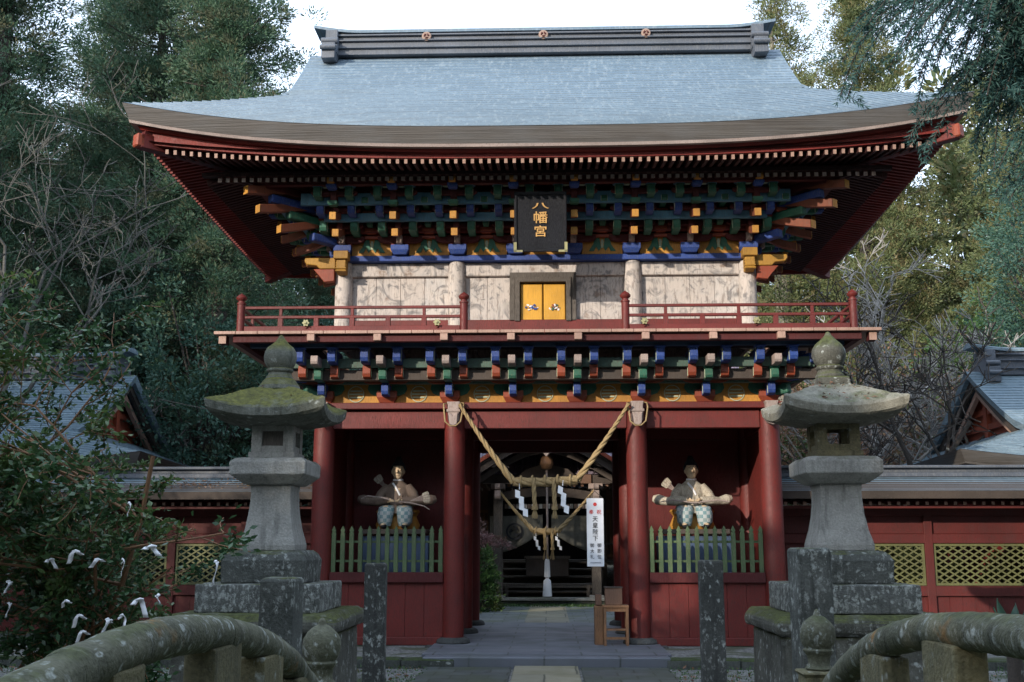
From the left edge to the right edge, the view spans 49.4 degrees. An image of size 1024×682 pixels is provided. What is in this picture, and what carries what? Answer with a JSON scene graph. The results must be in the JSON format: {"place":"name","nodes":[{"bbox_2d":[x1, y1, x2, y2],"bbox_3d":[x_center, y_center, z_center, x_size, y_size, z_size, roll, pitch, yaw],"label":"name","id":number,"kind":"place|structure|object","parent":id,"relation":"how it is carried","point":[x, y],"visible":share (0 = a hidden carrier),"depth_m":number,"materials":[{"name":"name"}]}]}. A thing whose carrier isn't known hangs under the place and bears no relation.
{"place":"outdoors","nodes":[
{"label":"outdoors","id":0,"kind":"place"},
{"bbox_2d":[146,387,250,458],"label":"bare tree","id":1,"kind":"object","parent":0,"point":[155,408],"visible":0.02,"depth_m":30.11,"materials":[{"name":"brown plant"}]},
{"bbox_2d":[6,248,959,658],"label":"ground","id":2,"kind":"structure","parent":0,"point":[610,574],"depth_m":40.64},
{"bbox_2d":[0,0,162,387],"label":"cedar tree","id":3,"kind":"object","parent":2,"relation":"on","point":[16,64],"visible":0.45,"depth_m":31.53,"materials":[{"name":"green plant"}]},
{"bbox_2d":[1,0,186,348],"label":"cedar tree","id":4,"kind":"object","parent":2,"relation":"on","point":[94,108],"visible":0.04,"depth_m":44.20,"materials":[{"name":"green plant"}]},
{"bbox_2d":[0,348,190,581],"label":"side hall","id":5,"kind":"structure","parent":2,"relation":"on","point":[136,452],"depth_m":26.82,"materials":[{"name":"grey metal"}]},
{"bbox_2d":[0,50,199,411],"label":"bare tree","id":6,"kind":"object","parent":2,"relation":"on","point":[57,261],"visible":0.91,"depth_m":26.48,"materials":[{"name":"grey plant"}]},
{"bbox_2d":[38,300,195,576],"bbox_3d":[-12.723,3.476,35.003,7.835,9.614,7.332,-2,-11,10],"label":"broadleaf tree","id":7,"kind":"object","parent":2,"relation":"on","point":[154,377],"depth_m":33.84,"materials":[{"name":"teal plant"}]},
{"bbox_2d":[0,260,261,681],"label":"leafy shrub","id":8,"kind":"object","parent":2,"relation":"on","point":[23,467],"visible":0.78,"depth_m":8.98,"materials":[{"name":"green plant"}]},
{"bbox_2d":[3,580,12,592],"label":"paper fortune","id":9,"kind":"object","parent":8,"relation":"attached to","point":[9,582],"visible":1,"depth_m":8.36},
{"bbox_2d":[45,558,57,568],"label":"paper fortune","id":10,"kind":"object","parent":8,"relation":"attached to","point":[52,562],"visible":1,"depth_m":8.43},
{"bbox_2d":[67,549,83,563],"bbox_3d":[-3.228,1.593,8.214,0.163,0.108,0.030,-3,-11,18],"label":"paper fortune","id":11,"kind":"object","parent":8,"relation":"attached to","point":[70,557],"visible":1,"depth_m":8.22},
{"bbox_2d":[72,614,86,627],"bbox_3d":[-3.201,2.070,8.221,0.128,0.105,0.028,-2,-11,8],"label":"paper fortune","id":12,"kind":"object","parent":8,"relation":"attached to","point":[74,624],"visible":1,"depth_m":8.22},
{"bbox_2d":[75,630,89,642],"bbox_3d":[-3.167,2.179,8.199,0.110,0.094,0.027,1,-10,-5],"label":"paper fortune","id":13,"kind":"object","parent":8,"relation":"attached to","point":[79,635],"visible":0.99,"depth_m":8.20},
{"bbox_2d":[89,558,105,567],"bbox_3d":[-3.090,1.655,8.295,0.128,0.075,0.028,7,-13,-35],"label":"paper fortune","id":14,"kind":"object","parent":8,"relation":"attached to","point":[95,561],"visible":1,"depth_m":8.28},
{"bbox_2d":[101,618,112,632],"bbox_3d":[-2.985,2.103,8.216,0.029,0.117,0.145,-2,-11,11],"label":"paper fortune","id":15,"kind":"object","parent":8,"relation":"attached to","point":[108,620],"visible":0.97,"depth_m":8.20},
{"bbox_2d":[117,614,125,625],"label":"paper fortune","id":16,"kind":"object","parent":8,"relation":"attached to","point":[120,617],"visible":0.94,"depth_m":8.13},
{"bbox_2d":[130,598,148,617],"bbox_3d":[-2.700,1.932,8.054,0.136,0.146,0.028,5,-12,-26],"label":"paper fortune","id":17,"kind":"object","parent":8,"relation":"hanging from","point":[142,605],"visible":1,"depth_m":8.06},
{"bbox_2d":[142,544,161,556],"bbox_3d":[-2.635,1.529,8.122,0.032,0.090,0.190,-7,-13,34],"label":"paper fortune","id":18,"kind":"object","parent":8,"relation":"attached to","point":[152,547],"visible":1,"depth_m":8.14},
{"bbox_2d":[212,560,218,585],"bbox_3d":[-2.101,1.642,7.887,0.029,0.177,0.154,1,-10,-7],"label":"paper fortune","id":19,"kind":"object","parent":8,"relation":"attached to","point":[216,562],"visible":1,"depth_m":7.86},
{"bbox_2d":[3,0,264,442],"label":"cedar tree","id":20,"kind":"object","parent":2,"relation":"on","point":[150,15],"visible":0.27,"depth_m":34.98,"materials":[{"name":"green plant"}]},
{"bbox_2d":[0,467,311,645],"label":"precinct wall","id":21,"kind":"structure","parent":2,"relation":"on","point":[201,519],"depth_m":20.46,"materials":[{"name":"wood"}]},
{"bbox_2d":[0,545,51,584],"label":"window frame","id":22,"kind":"structure","parent":21,"relation":"in","point":[26,545],"depth_m":20.58,"materials":[{"name":"green paint"}]},
{"bbox_2d":[67,544,166,584],"bbox_3d":[-7.296,4.115,20.508,1.890,0.740,0.050,0,-10,2],"label":"window frame","id":23,"kind":"structure","parent":21,"relation":"in","point":[165,551],"depth_m":20.47,"materials":[{"name":"green paint"}]},
{"bbox_2d":[174,544,227,584],"bbox_3d":[-5.597,4.105,20.454,1.190,0.740,0.050,0,-10,2],"label":"window frame","id":24,"kind":"structure","parent":21,"relation":"in","point":[177,561],"depth_m":20.46,"materials":[{"name":"yellow paint"}]},
{"bbox_2d":[149,478,311,489],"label":"leaf litter","id":25,"kind":"object","parent":21,"relation":"on","point":[188,484],"visible":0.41,"depth_m":20.21,"materials":[{"name":"brown plant"}]},
{"bbox_2d":[113,543,226,581],"bbox_3d":[-6.912,4.972,23.035,3.754,2.282,3.725,0,-10,2],"label":"garden bush","id":26,"kind":"object","parent":2,"relation":"on","point":[201,551],"visible":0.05,"depth_m":22.94,"materials":[{"name":"teal plant"}]},
{"bbox_2d":[0,76,355,369],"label":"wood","id":27,"kind":"object","parent":2,"relation":"on","point":[290,311],"visible":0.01,"depth_m":48.71,"materials":[{"name":"plant"}]},
{"bbox_2d":[48,0,328,581],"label":"cedar tree","id":28,"kind":"object","parent":2,"relation":"on","point":[214,244],"visible":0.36,"depth_m":31.86,"materials":[{"name":"green plant"}]},
{"bbox_2d":[74,0,317,581],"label":"cedar tree","id":29,"kind":"object","parent":2,"relation":"on","point":[264,284],"visible":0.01,"depth_m":39.48,"materials":[{"name":"green plant"}]},
{"bbox_2d":[94,257,350,581],"bbox_3d":[-8.098,2.659,31.047,7.479,9.806,7.991,-7,-13,34],"label":"broadleaf tree","id":30,"kind":"object","parent":2,"relation":"on","point":[204,439],"visible":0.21,"depth_m":29.28,"materials":[{"name":"green plant"}]},
{"bbox_2d":[242,309,360,505],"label":"broadleaf tree","id":31,"kind":"object","parent":2,"relation":"on","point":[322,320],"visible":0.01,"depth_m":34.38,"materials":[{"name":"teal plant"}]},
{"bbox_2d":[302,617,340,681],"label":"newel post","id":32,"kind":"object","parent":2,"relation":"on","point":[321,646],"visible":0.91,"depth_m":7.13,"materials":[{"name":"grey stone"}]},
{"bbox_2d":[296,278,347,503],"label":"cedar tree","id":33,"kind":"object","parent":2,"relation":"on","point":[324,295],"visible":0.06,"depth_m":40.57,"materials":[{"name":"green plant"}]},
{"bbox_2d":[480,517,495,552],"bbox_3d":[-1.357,4.986,29.180,1.937,1.179,2.064,0,-10,2],"label":"garden bush","id":34,"kind":"object","parent":2,"relation":"on","point":[485,536],"visible":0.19,"depth_m":28.80,"materials":[{"name":"pink plant"}]},
{"bbox_2d":[480,543,505,611],"bbox_3d":[-0.856,6.022,27.903,1.433,1.901,1.388,0,-10,2],"label":"garden bush","id":35,"kind":"object","parent":2,"relation":"on","point":[488,576],"visible":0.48,"depth_m":27.84,"materials":[{"name":"green plant"}]},
{"bbox_2d":[480,533,516,549],"bbox_3d":[-0.688,5.336,29.546,1.614,0.541,1.687,5,-12,-27],"label":"garden bush","id":36,"kind":"object","parent":2,"relation":"on","point":[497,539],"visible":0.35,"depth_m":29.15,"materials":[{"name":"pink plant"}]},
{"bbox_2d":[0,655,1023,670],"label":"podium kerb","id":37,"kind":"structure","parent":2,"relation":"on","point":[674,663],"depth_m":16.11,"materials":[{"name":"stone"}]},
{"bbox_2d":[422,655,670,668],"bbox_3d":[0.499,4.735,16.245,3.600,0.250,0.360,0,-10,2],"label":"threshold step","id":38,"kind":"object","parent":2,"relation":"on","point":[632,661],"visible":0.5,"depth_m":16.09,"materials":[{"name":"stone"}]},
{"bbox_2d":[122,18,974,647],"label":"shrine gate","id":39,"kind":"structure","parent":2,"relation":"on","point":[706,178],"depth_m":19.03,"materials":[{"name":"red paint"}]},
{"bbox_2d":[357,456,436,571],"bbox_3d":[-2.070,3.143,20.020,1.438,2.145,0.976,0,-10,2],"label":"seated statue","id":40,"kind":"object","parent":39,"relation":"in","point":[391,514],"visible":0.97,"depth_m":19.72,"materials":[{"name":"paint"}]},
{"bbox_2d":[374,474,383,484],"bbox_3d":[-2.386,2.604,20.343,0.295,0.330,0.031,0,-10,2],"label":"arrow bundle","id":41,"kind":"object","parent":40,"relation":"attached to","point":[378,479],"visible":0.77,"depth_m":20.36,"materials":[{"name":"grey wood"}]},
{"bbox_2d":[361,495,428,508],"bbox_3d":[-2.071,2.865,19.725,1.227,0.259,0.030,0,-10,2],"label":"bow","id":42,"kind":"object","parent":40,"relation":"attached to","point":[394,500],"visible":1,"depth_m":19.72,"materials":[{"name":"brown wood"}]},
{"bbox_2d":[410,491,429,501],"bbox_3d":[-1.624,2.757,19.680,0.362,0.198,0.030,0,-10,2],"label":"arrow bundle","id":43,"kind":"object","parent":40,"relation":"attached to","point":[425,496],"visible":1,"depth_m":19.67,"materials":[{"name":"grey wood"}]},
{"bbox_2d":[443,402,464,426],"bbox_3d":[-0.986,1.230,18.794,0.364,0.460,0.354,10,-14,-43],"label":"rope loop","id":44,"kind":"object","parent":39,"relation":"attached to","point":[463,403],"visible":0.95,"depth_m":18.68,"materials":[{"name":"fabric"}]},
{"bbox_2d":[458,403,629,518],"bbox_3d":[0.535,1.985,18.480,2.889,1.927,0.212,0,-10,2],"label":"sacred rope","id":45,"kind":"object","parent":44,"relation":"hanging from","point":[545,481],"visible":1,"depth_m":18.39,"materials":[{"name":"fabric"}]},
{"bbox_2d":[515,484,527,516],"bbox_3d":[0.158,2.614,18.240,0.216,0.546,0.030,-3,-11,15],"label":"paper streamer","id":46,"kind":"object","parent":45,"relation":"hanging from","point":[521,502],"visible":1,"depth_m":18.22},
{"bbox_2d":[558,482,568,513],"bbox_3d":[0.846,2.557,18.229,0.193,0.558,0.040,-4,-11,21],"label":"paper streamer","id":47,"kind":"object","parent":45,"relation":"hanging from","point":[563,500],"visible":1,"depth_m":18.21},
{"bbox_2d":[586,462,603,565],"bbox_3d":[1.372,2.849,18.363,0.277,1.714,0.030,0,-10,2],"label":"hanging banner","id":48,"kind":"object","parent":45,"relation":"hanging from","point":[595,536],"visible":1,"depth_m":18.32,"materials":[{"name":"white paper"}]},
{"bbox_2d":[521,284,541,319],"bbox_3d":[0.349,-0.680,19.813,0.383,0.690,0.068,0,-10,2],"label":"door","id":49,"kind":"structure","parent":39,"relation":"in","point":[531,294],"depth_m":19.80,"materials":[{"name":"yellow paint"}]},
{"bbox_2d":[514,191,567,251],"bbox_3d":[0.476,-1.995,18.622,0.900,1.015,0.085,0,0,2],"label":"name plaque","id":50,"kind":"object","parent":39,"relation":"hanging from","point":[540,221],"visible":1,"depth_m":18.61,"materials":[{"name":"black paint"}]},
{"bbox_2d":[544,284,564,318],"bbox_3d":[0.755,-0.682,19.800,0.383,0.690,0.068,0,-10,2],"label":"door","id":51,"kind":"structure","parent":39,"relation":"in","point":[554,294],"depth_m":19.79,"materials":[{"name":"yellow paint"}]},
{"bbox_2d":[626,402,648,425],"bbox_3d":[2.112,1.212,18.694,0.364,0.460,0.354,10,-14,-43],"label":"rope loop","id":52,"kind":"object","parent":39,"relation":"attached to","point":[645,417],"visible":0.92,"depth_m":18.58,"materials":[{"name":"fabric"}]},
{"bbox_2d":[652,456,732,571],"bbox_3d":[3.227,3.112,19.850,1.438,2.145,0.976,0,-10,2],"label":"seated statue","id":53,"kind":"object","parent":39,"relation":"in","point":[691,516],"visible":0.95,"depth_m":19.59,"materials":[{"name":"paint"}]},
{"bbox_2d":[661,478,673,489],"bbox_3d":[2.873,2.633,20.163,0.331,0.310,0.031,0,-10,2],"label":"arrow bundle","id":54,"kind":"object","parent":53,"relation":"attached to","point":[666,483],"visible":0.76,"depth_m":20.17,"materials":[{"name":"grey wood"}]},
{"bbox_2d":[661,499,728,503],"bbox_3d":[3.216,2.821,19.558,1.203,0.079,0.030,0,-10,2],"label":"bow","id":55,"kind":"object","parent":53,"relation":"attached to","point":[696,502],"visible":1,"depth_m":19.54,"materials":[{"name":"brown wood"}]},
{"bbox_2d":[480,367,738,604],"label":"worship hall","id":56,"kind":"structure","parent":2,"relation":"on","point":[494,481],"depth_m":31.69,"materials":[{"name":"wood"}]},
{"bbox_2d":[490,515,542,551],"bbox_3d":[0.122,5.471,31.471,1.500,1.100,0.174,0,-10,2],"label":"door curtain","id":57,"kind":"object","parent":56,"relation":"hanging from","point":[517,532],"depth_m":31.50,"materials":[{"name":"grey fabric"}]},
{"bbox_2d":[540,455,552,596],"bbox_3d":[0.960,5.043,30.526,0.380,3.840,0.380,0,-10,2],"label":"shrine bell","id":58,"kind":"object","parent":56,"relation":"hanging from","point":[546,463],"visible":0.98,"depth_m":30.39,"materials":[{"name":"fabric"}]},
{"bbox_2d":[524,556,569,575],"bbox_3d":[1.021,6.508,32.163,1.320,0.570,0.630,0,-10,2],"label":"offering box","id":59,"kind":"object","parent":56,"relation":"on","point":[559,565],"visible":0.78,"depth_m":31.89,"materials":[{"name":"brown wood"}]},
{"bbox_2d":[500,489,595,559],"bbox_3d":[0.960,5.009,30.533,2.748,1.970,0.659,0,-10,2],"label":"sacred rope","id":60,"kind":"object","parent":56,"relation":"hanging from","point":[545,531],"visible":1,"depth_m":30.28,"materials":[{"name":"fabric"}]},
{"bbox_2d":[551,515,604,553],"bbox_3d":[1.863,5.463,31.428,1.503,1.100,0.134,0,-10,3],"label":"door curtain","id":61,"kind":"object","parent":56,"relation":"hanging from","point":[573,532],"depth_m":31.45,"materials":[{"name":"grey fabric"}]},
{"bbox_2d":[742,0,862,400],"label":"cedar tree","id":62,"kind":"object","parent":2,"relation":"on","point":[782,286],"visible":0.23,"depth_m":48.84,"materials":[{"name":"green plant"}]},
{"bbox_2d":[779,427,831,505],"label":"broadleaf tree","id":63,"kind":"object","parent":2,"relation":"on","point":[796,454],"visible":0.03,"depth_m":39.54,"materials":[{"name":"green plant"}]},
{"bbox_2d":[795,609,835,681],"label":"newel post","id":64,"kind":"object","parent":2,"relation":"on","point":[817,635],"visible":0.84,"depth_m":7.33,"materials":[{"name":"grey stone"}]},
{"bbox_2d":[778,384,919,552],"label":"undergrowth","id":65,"kind":"object","parent":2,"relation":"on","point":[798,386],"depth_m":41.05,"materials":[{"name":"green plant"}]},
{"bbox_2d":[779,352,939,550],"bbox_3d":[9.443,4.013,34.442,7.793,7.753,7.330,2,-11,-13],"label":"autumn tree","id":66,"kind":"object","parent":2,"relation":"on","point":[792,444],"visible":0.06,"depth_m":33.87,"materials":[{"name":"brown plant"}]},
{"bbox_2d":[801,339,955,582],"bbox_3d":[12.664,3.873,33.121,7.793,7.753,7.330,4,-11,-21],"label":"autumn tree","id":67,"kind":"object","parent":2,"relation":"on","point":[901,453],"visible":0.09,"depth_m":32.09,"materials":[{"name":"brown plant"}]},
{"bbox_2d":[785,328,975,505],"bbox_3d":[8.417,3.729,30.950,8.741,7.455,7.357,0,-10,2],"label":"bare tree","id":68,"kind":"object","parent":2,"relation":"on","point":[927,419],"visible":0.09,"depth_m":29.89,"materials":[{"name":"brown plant"}]},
{"bbox_2d":[739,51,1023,389],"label":"wood","id":69,"kind":"object","parent":2,"relation":"on","point":[953,181],"visible":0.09,"depth_m":53.33,"materials":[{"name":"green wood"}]},
{"bbox_2d":[793,0,999,464],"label":"cedar tree","id":70,"kind":"object","parent":2,"relation":"on","point":[906,239],"visible":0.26,"depth_m":43.70,"materials":[{"name":"green plant"}]},
{"bbox_2d":[828,333,965,504],"bbox_3d":[14.728,4.108,40.813,8.572,8.528,8.063,-10,-14,43],"label":"autumn tree","id":71,"kind":"object","parent":2,"relation":"on","point":[921,397],"depth_m":39.59,"materials":[{"name":"brown plant"}]},
{"bbox_2d":[781,269,1018,582],"bbox_3d":[9.949,2.187,26.932,6.832,9.072,5.691,6,-12,-30],"label":"bare tree","id":72,"kind":"object","parent":2,"relation":"on","point":[888,426],"visible":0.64,"depth_m":26.61,"materials":[{"name":"brown plant"}]},
{"bbox_2d":[805,292,996,463],"bbox_3d":[12.047,2.882,29.329,10.697,8.552,6.999,-6,-12,29],"label":"bare tree","id":73,"kind":"object","parent":2,"relation":"on","point":[933,358],"visible":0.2,"depth_m":29.25,"materials":[{"name":"brown plant"}]},
{"bbox_2d":[781,465,1023,614],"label":"precinct wall","id":74,"kind":"structure","parent":2,"relation":"on","point":[926,525],"depth_m":20.03,"materials":[{"name":"wood"}]},
{"bbox_2d":[875,544,926,585],"bbox_3d":[6.846,4.031,20.054,1.190,0.740,0.050,0,-10,2],"label":"window frame","id":75,"kind":"structure","parent":74,"relation":"in","point":[922,554],"depth_m":20.04,"materials":[{"name":"green paint"}]},
{"bbox_2d":[933,544,1023,585],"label":"lattice panel","id":76,"kind":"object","parent":74,"relation":"in","point":[937,577],"depth_m":19.99,"materials":[{"name":"green paint"}]},
{"bbox_2d":[790,227,1023,543],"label":"bare tree","id":77,"kind":"object","parent":2,"relation":"on","point":[924,455],"visible":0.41,"depth_m":28.82,"materials":[{"name":"brown plant"}]},
{"bbox_2d":[814,0,1023,247],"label":"overhanging conifer","id":78,"kind":"object","parent":2,"relation":"on","point":[1005,82],"visible":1,"depth_m":10.35,"materials":[{"name":"green plant"}]},
{"bbox_2d":[877,543,991,582],"bbox_3d":[8.305,4.922,22.380,3.434,2.156,3.433,0,-10,2],"label":"garden bush","id":79,"kind":"object","parent":2,"relation":"on","point":[909,564],"visible":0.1,"depth_m":22.10,"materials":[{"name":"green plant"}]},
{"bbox_2d":[897,277,1023,455],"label":"broadleaf tree","id":80,"kind":"object","parent":2,"relation":"on","point":[977,323],"visible":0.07,"depth_m":36.38,"materials":[{"name":"green plant"}]},
{"bbox_2d":[903,343,1023,582],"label":"side hall","id":81,"kind":"structure","parent":2,"relation":"on","point":[997,408],"depth_m":25.82,"materials":[{"name":"grey metal"}]},
{"bbox_2d":[926,1,1023,419],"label":"cedar tree","id":82,"kind":"object","parent":2,"relation":"on","point":[991,203],"visible":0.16,"depth_m":40.08,"materials":[{"name":"green plant"}]},
{"bbox_2d":[952,138,1023,366],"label":"broadleaf tree","id":83,"kind":"object","parent":2,"relation":"on","point":[1010,246],"visible":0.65,"depth_m":31.74,"materials":[{"name":"green plant"}]},
{"bbox_2d":[978,546,1023,582],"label":"garden bush","id":84,"kind":"object","parent":2,"relation":"on","point":[1001,574],"visible":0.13,"depth_m":22.83,"materials":[{"name":"green plant"}]},
{"bbox_2d":[0,643,1005,658],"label":"podium gravel","id":85,"kind":"structure","parent":0,"point":[673,651],"depth_m":17.37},
{"bbox_2d":[0,667,1007,681],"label":"gravel yard","id":86,"kind":"structure","parent":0,"point":[745,675],"depth_m":15.38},
{"bbox_2d":[168,335,363,681],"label":"stone lantern","id":87,"kind":"object","parent":86,"relation":"on","point":[279,412],"visible":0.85,"depth_m":13.50,"materials":[{"name":"grey stone"}]},
{"bbox_2d":[262,431,296,446],"bbox_3d":[-2.955,1.249,14.008,0.435,0.200,0.435,0,-10,2],"label":"window pane","id":88,"kind":"structure","parent":87,"relation":"in","point":[270,438],"depth_m":13.80,"materials":[{"name":"grey wood"}]},
{"bbox_2d":[258,576,303,655],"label":"stone pillar","id":89,"kind":"structure","parent":86,"relation":"on","point":[281,607],"depth_m":8.80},
{"bbox_2d":[362,563,386,681],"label":"stone post","id":90,"kind":"object","parent":86,"relation":"on","point":[374,628],"visible":1,"depth_m":11.72,"materials":[{"name":"stone"}]},
{"bbox_2d":[0,666,996,681],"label":"fallen leaves","id":91,"kind":"object","parent":86,"relation":"on","point":[406,675],"visible":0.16,"depth_m":15.06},
{"bbox_2d":[2,663,1006,681],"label":"moss tufts","id":92,"kind":"object","parent":86,"relation":"on","point":[1002,668],"visible":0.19,"depth_m":15.23,"materials":[{"name":"green plant"}]},
{"bbox_2d":[698,560,726,681],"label":"stone post","id":93,"kind":"object","parent":86,"relation":"on","point":[712,623],"visible":1,"depth_m":11.61,"materials":[{"name":"stone"}]},
{"bbox_2d":[787,547,835,681],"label":"stone pillar","id":94,"kind":"structure","parent":86,"relation":"on","point":[810,580],"depth_m":8.71,"materials":[{"name":"stone"}]},
{"bbox_2d":[744,332,932,681],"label":"stone lantern","id":95,"kind":"object","parent":86,"relation":"on","point":[870,595],"visible":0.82,"depth_m":13.26,"materials":[{"name":"grey stone"}]},
{"bbox_2d":[777,379,877,405],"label":"leaf litter","id":96,"kind":"object","parent":95,"relation":"on","point":[780,404],"visible":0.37,"depth_m":13.57,"materials":[{"name":"brown plant"}]},
{"bbox_2d":[993,598,1023,681],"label":"thick leaved plant","id":97,"kind":"object","parent":86,"relation":"on","point":[1015,669],"visible":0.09,"depth_m":11.18,"materials":[{"name":"green plant"}]},
{"bbox_2d":[10,0,1023,299],"label":"sky","id":98,"kind":"structure","parent":0,"point":[343,14],"materials":[{"name":"white"}]},
{"bbox_2d":[411,667,679,681],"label":"path","id":99,"kind":"structure","parent":0,"point":[502,674],"depth_m":15.11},
{"bbox_2d":[510,666,581,681],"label":"path","id":100,"kind":"structure","parent":0,"point":[545,673],"depth_m":14.98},
{"bbox_2d":[422,622,671,656],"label":"passage floor","id":101,"kind":"structure","parent":0,"point":[514,638],"depth_m":18.34,"materials":[{"name":"stone"}]},
{"bbox_2d":[594,594,603,644],"bbox_3d":[1.425,4.577,18.288,0.140,0.800,0.280,0,-10,2],"label":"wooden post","id":102,"kind":"object","parent":101,"relation":"on","point":[598,626],"visible":0.98,"depth_m":18.15,"materials":[{"name":"brown wood"}]},
{"bbox_2d":[602,604,628,645],"bbox_3d":[1.690,4.627,18.117,0.420,0.640,0.340,0,-10,2],"label":"wooden stand","id":103,"kind":"object","parent":101,"relation":"on","point":[617,608],"visible":1,"depth_m":17.99,"materials":[{"name":"brown wood"}]},
{"bbox_2d":[604,586,622,604],"bbox_3d":[1.660,4.173,18.222,0.300,0.290,0.220,0,-10,2],"label":"brown box","id":104,"kind":"object","parent":103,"relation":"on","point":[612,595],"visible":1,"depth_m":18.13,"materials":[{"name":"brown wood"}]},
{"bbox_2d":[479,605,614,622],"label":"path","id":105,"kind":"structure","parent":0,"point":[584,614],"depth_m":26.01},
{"bbox_2d":[482,602,604,606],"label":"path weeds","id":106,"kind":"object","parent":105,"relation":"on","point":[557,605],"visible":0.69,"depth_m":29.79,"materials":[{"name":"green plant"}]},
{"bbox_2d":[525,605,569,622],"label":"path","id":107,"kind":"structure","parent":0,"point":[552,614],"depth_m":26.26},
{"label":"bridge deck","id":108,"kind":"structure","parent":0,"visible":0},
{"bbox_2d":[0,614,317,681],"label":"bridge railing","id":109,"kind":"object","parent":108,"relation":"on","point":[211,648],"visible":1,"depth_m":4.38,"materials":[{"name":"grey stone"}]},
{"bbox_2d":[822,611,1023,681],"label":"bridge railing","id":110,"kind":"object","parent":108,"relation":"on","point":[955,646],"visible":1,"depth_m":4.82,"materials":[{"name":"grey stone"}]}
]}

